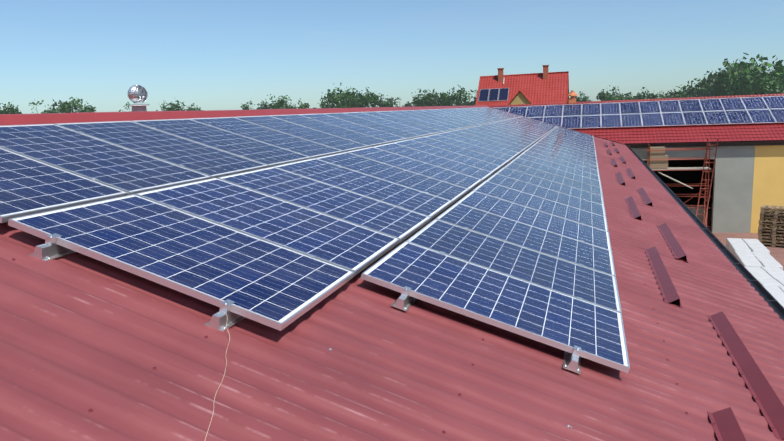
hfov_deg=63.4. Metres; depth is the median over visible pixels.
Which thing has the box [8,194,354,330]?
solar panel
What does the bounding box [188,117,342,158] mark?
solar panel
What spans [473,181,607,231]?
solar panel
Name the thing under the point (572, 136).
solar panel
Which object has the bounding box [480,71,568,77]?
house ridge tiles
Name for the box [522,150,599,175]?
solar panel
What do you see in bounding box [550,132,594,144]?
solar panel
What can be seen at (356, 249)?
solar panel
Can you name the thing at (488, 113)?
solar panel
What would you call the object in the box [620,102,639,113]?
panel
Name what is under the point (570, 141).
solar panel
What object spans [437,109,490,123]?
solar panel
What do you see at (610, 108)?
panel
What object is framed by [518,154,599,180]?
solar panel
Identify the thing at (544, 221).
solar panel
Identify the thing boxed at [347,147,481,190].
solar panel
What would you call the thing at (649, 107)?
panel
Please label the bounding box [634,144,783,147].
wing soffit
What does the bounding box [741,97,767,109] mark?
panel
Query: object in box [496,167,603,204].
solar panel
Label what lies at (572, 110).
panel
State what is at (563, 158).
solar panel
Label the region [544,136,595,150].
solar panel
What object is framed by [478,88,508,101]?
solar panels
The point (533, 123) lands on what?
solar panel
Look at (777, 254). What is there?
courtyard paving
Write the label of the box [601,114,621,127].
panel
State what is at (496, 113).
solar panel
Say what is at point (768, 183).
yellow wing wall
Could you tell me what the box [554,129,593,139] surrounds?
solar panel
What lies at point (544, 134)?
solar panel
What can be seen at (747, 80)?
tree crowns
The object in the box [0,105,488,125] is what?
ridge cap
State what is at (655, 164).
scaffold boxes
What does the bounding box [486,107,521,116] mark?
solar panel
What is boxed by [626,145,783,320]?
eave gutter
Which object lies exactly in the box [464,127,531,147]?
solar panel
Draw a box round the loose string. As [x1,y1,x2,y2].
[205,314,229,438]
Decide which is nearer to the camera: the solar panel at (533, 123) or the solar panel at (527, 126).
the solar panel at (527, 126)
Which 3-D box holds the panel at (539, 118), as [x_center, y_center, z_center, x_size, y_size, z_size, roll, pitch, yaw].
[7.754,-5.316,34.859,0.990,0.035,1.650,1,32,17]
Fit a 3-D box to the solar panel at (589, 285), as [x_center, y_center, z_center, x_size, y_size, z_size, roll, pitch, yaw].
[1.010,0.336,5.176,1.650,0.037,0.990,18,15,13]
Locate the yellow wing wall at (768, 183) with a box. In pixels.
[750,145,783,232]
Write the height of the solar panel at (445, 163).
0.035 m
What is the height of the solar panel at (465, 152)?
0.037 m
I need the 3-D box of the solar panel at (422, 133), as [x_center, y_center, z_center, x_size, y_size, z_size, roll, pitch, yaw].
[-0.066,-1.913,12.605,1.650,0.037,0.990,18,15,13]
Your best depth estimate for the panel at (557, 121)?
34.80 m
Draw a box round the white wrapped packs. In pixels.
[726,238,783,306]
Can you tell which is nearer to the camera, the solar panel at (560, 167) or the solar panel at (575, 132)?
the solar panel at (560, 167)
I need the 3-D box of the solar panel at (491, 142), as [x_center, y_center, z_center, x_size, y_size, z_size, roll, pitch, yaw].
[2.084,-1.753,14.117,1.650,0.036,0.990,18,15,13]
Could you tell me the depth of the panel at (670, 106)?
34.11 m
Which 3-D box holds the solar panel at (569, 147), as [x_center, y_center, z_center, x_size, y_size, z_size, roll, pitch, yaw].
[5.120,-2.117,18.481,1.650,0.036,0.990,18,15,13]
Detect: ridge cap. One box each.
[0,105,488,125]
[489,93,783,106]
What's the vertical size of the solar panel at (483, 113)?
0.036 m
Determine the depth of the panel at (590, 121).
33.92 m
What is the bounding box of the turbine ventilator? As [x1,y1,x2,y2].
[128,85,149,111]
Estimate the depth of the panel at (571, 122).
34.24 m
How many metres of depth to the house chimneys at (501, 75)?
70.48 m
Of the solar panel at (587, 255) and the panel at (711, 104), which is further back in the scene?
the panel at (711, 104)
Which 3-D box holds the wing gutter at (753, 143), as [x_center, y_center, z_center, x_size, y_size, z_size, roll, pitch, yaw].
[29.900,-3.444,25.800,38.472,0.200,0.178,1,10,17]
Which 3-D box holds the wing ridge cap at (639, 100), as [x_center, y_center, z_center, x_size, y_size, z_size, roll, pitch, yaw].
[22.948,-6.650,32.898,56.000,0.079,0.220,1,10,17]
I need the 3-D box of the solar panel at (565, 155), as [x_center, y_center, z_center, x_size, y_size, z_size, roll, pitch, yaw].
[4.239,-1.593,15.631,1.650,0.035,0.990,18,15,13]
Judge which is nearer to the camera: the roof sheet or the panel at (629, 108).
the roof sheet
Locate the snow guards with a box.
[603,142,783,440]
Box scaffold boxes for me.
[647,147,668,168]
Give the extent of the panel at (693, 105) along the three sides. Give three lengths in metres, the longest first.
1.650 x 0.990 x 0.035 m
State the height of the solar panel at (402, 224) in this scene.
0.035 m
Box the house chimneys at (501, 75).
[497,65,548,81]
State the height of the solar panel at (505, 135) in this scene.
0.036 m
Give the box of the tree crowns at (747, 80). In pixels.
[0,52,783,113]
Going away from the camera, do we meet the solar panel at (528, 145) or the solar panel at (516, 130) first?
the solar panel at (528, 145)
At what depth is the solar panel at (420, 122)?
14.48 m
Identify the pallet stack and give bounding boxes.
[758,205,783,247]
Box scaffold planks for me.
[651,167,710,188]
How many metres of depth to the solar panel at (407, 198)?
6.46 m
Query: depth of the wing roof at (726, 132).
31.43 m
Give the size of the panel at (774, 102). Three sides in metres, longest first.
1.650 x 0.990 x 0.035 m
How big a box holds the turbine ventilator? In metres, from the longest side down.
0.632 x 0.250 x 0.250 m
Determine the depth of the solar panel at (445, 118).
17.34 m
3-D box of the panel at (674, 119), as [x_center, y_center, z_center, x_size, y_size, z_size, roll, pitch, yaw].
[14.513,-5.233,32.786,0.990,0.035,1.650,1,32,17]
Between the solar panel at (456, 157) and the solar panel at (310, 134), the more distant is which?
the solar panel at (456, 157)
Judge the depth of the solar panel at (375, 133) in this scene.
10.68 m
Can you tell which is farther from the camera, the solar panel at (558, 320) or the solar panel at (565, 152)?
the solar panel at (565, 152)
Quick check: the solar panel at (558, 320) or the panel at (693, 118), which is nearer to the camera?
the solar panel at (558, 320)
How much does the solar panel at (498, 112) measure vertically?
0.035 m
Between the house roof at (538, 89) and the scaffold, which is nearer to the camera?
the scaffold
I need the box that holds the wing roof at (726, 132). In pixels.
[491,95,783,143]
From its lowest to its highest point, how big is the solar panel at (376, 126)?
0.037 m
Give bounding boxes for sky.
[0,0,783,113]
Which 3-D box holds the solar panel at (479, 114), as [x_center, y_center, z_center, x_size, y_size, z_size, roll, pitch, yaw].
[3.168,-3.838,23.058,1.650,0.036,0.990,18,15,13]
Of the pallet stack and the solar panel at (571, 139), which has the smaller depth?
the solar panel at (571, 139)
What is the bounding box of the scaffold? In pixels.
[645,138,718,226]
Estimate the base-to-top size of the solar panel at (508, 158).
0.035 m
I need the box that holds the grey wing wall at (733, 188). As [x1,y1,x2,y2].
[631,146,754,232]
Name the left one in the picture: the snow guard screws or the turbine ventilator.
the turbine ventilator
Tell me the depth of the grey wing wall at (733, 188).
30.58 m
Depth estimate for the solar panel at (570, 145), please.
19.44 m
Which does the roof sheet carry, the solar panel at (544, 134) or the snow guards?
the snow guards
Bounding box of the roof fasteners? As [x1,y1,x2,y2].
[12,221,776,433]
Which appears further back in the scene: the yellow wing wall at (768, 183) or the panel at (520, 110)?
the panel at (520, 110)
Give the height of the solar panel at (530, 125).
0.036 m
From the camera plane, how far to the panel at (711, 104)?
33.53 m
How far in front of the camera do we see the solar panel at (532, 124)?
25.54 m
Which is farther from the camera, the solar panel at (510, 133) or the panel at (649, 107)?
the panel at (649, 107)
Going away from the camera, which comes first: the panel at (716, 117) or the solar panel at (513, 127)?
the solar panel at (513, 127)
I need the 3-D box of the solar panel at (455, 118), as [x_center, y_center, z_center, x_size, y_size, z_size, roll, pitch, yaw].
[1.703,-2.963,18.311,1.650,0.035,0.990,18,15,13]
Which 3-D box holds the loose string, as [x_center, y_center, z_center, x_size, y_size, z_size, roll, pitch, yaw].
[-0.679,0.672,2.426,0.032,0.260,1.473,-4,10,-8]
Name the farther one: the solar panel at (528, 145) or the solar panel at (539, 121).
the solar panel at (539, 121)
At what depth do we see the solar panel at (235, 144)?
6.85 m
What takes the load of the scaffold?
on the courtyard paving
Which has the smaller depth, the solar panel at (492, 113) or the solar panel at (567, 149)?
the solar panel at (567, 149)
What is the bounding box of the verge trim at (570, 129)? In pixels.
[489,107,625,144]
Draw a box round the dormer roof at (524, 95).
[508,90,531,104]
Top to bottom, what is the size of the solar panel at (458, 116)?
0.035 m
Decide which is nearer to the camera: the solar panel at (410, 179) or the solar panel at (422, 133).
the solar panel at (410, 179)
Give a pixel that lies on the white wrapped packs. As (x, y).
(760, 263)
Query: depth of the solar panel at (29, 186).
4.05 m
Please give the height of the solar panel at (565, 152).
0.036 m
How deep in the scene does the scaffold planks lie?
30.03 m
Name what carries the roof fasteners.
on the roof sheet
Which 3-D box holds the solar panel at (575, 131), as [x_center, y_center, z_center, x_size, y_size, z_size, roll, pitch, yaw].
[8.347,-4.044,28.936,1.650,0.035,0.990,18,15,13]
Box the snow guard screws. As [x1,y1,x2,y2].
[604,145,774,428]
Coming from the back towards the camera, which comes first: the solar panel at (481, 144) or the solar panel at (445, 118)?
the solar panel at (445, 118)
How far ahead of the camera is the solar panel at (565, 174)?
11.80 m
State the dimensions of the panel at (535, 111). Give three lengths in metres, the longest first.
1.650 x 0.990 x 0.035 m
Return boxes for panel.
[0,124,211,194]
[0,148,127,222]
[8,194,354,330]
[54,121,268,177]
[132,119,310,166]
[135,178,399,275]
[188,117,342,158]
[218,167,430,242]
[234,115,368,151]
[268,114,389,146]
[273,158,452,218]
[298,113,406,142]
[315,152,468,203]
[322,113,421,139]
[345,112,433,136]
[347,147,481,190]
[360,241,629,372]
[361,111,443,133]
[373,143,492,181]
[375,111,453,131]
[390,111,461,129]
[393,139,500,172]
[402,110,468,128]
[406,219,621,312]
[410,136,507,167]
[412,110,474,126]
[422,110,480,125]
[424,134,513,162]
[428,109,485,124]
[435,203,615,276]
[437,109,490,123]
[437,132,518,157]
[445,109,494,122]
[448,130,523,153]
[452,108,498,121]
[455,108,502,120]
[457,128,527,150]
[457,191,611,250]
[461,108,505,119]
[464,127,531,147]
[467,108,507,119]
[472,108,511,118]
[472,126,534,144]
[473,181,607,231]
[477,108,513,118]
[478,125,537,142]
[480,107,516,117]
[482,107,518,117]
[483,124,539,139]
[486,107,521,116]
[486,173,605,216]
[488,123,541,138]
[493,122,543,136]
[494,107,509,111]
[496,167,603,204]
[498,121,545,135]
[502,120,547,133]
[504,162,602,195]
[505,120,549,132]
[508,119,550,130]
[509,106,526,116]
[511,157,601,187]
[512,119,552,130]
[513,118,553,128]
[518,117,555,127]
[518,118,554,127]
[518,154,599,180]
[522,117,556,126]
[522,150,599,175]
[526,105,544,117]
[527,147,598,170]
[531,117,542,121]
[531,145,597,165]
[534,142,597,162]
[537,141,596,158]
[539,139,595,155]
[541,137,595,153]
[543,116,561,126]
[544,105,562,116]
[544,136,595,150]
[546,134,594,148]
[548,133,594,146]
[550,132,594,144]
[551,131,594,143]
[552,130,593,141]
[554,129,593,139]
[555,128,593,138]
[556,127,593,137]
[557,126,592,136]
[562,116,580,128]
[563,104,581,115]
[581,115,600,128]
[582,103,600,115]
[601,102,619,114]
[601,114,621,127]
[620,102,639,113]
[621,114,641,127]
[639,101,660,113]
[641,113,663,126]
[659,100,680,112]
[661,112,684,125]
[679,99,702,111]
[682,111,707,125]
[699,98,723,110]
[703,111,729,124]
[720,98,745,110]
[725,110,752,123]
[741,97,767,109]
[747,109,775,123]
[762,96,783,108]
[769,109,783,122]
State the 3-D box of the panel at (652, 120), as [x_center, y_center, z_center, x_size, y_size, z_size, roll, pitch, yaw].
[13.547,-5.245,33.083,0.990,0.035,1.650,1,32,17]
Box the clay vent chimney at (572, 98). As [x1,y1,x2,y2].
[567,90,577,103]
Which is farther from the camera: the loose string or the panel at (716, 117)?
the panel at (716, 117)
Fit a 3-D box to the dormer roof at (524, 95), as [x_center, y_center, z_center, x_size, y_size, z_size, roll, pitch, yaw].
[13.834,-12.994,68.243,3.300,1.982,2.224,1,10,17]
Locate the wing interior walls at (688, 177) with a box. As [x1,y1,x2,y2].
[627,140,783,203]
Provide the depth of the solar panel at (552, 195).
8.95 m
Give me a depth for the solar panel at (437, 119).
16.41 m
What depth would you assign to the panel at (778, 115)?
31.44 m
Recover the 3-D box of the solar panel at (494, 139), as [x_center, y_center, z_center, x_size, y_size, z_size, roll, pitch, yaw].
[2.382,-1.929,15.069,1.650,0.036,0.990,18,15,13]
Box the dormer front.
[509,92,530,104]
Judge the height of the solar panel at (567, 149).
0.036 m
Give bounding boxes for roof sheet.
[0,128,783,440]
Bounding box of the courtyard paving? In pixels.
[685,204,783,270]
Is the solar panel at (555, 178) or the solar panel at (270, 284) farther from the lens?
the solar panel at (555, 178)
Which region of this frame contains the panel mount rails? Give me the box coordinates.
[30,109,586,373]
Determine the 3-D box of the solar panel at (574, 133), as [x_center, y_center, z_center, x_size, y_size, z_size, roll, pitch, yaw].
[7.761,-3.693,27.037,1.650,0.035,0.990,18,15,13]
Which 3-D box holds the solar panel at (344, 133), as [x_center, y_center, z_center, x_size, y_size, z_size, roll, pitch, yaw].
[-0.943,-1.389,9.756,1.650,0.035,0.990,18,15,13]
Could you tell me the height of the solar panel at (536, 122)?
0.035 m
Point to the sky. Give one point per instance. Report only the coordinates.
(207, 54)
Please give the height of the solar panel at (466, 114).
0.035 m
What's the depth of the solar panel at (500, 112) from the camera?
28.80 m
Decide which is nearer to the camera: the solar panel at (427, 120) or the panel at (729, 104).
the solar panel at (427, 120)
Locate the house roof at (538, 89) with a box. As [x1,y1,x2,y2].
[475,73,568,105]
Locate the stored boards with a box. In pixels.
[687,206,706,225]
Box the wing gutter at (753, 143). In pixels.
[626,141,783,147]
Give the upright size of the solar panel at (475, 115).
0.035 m

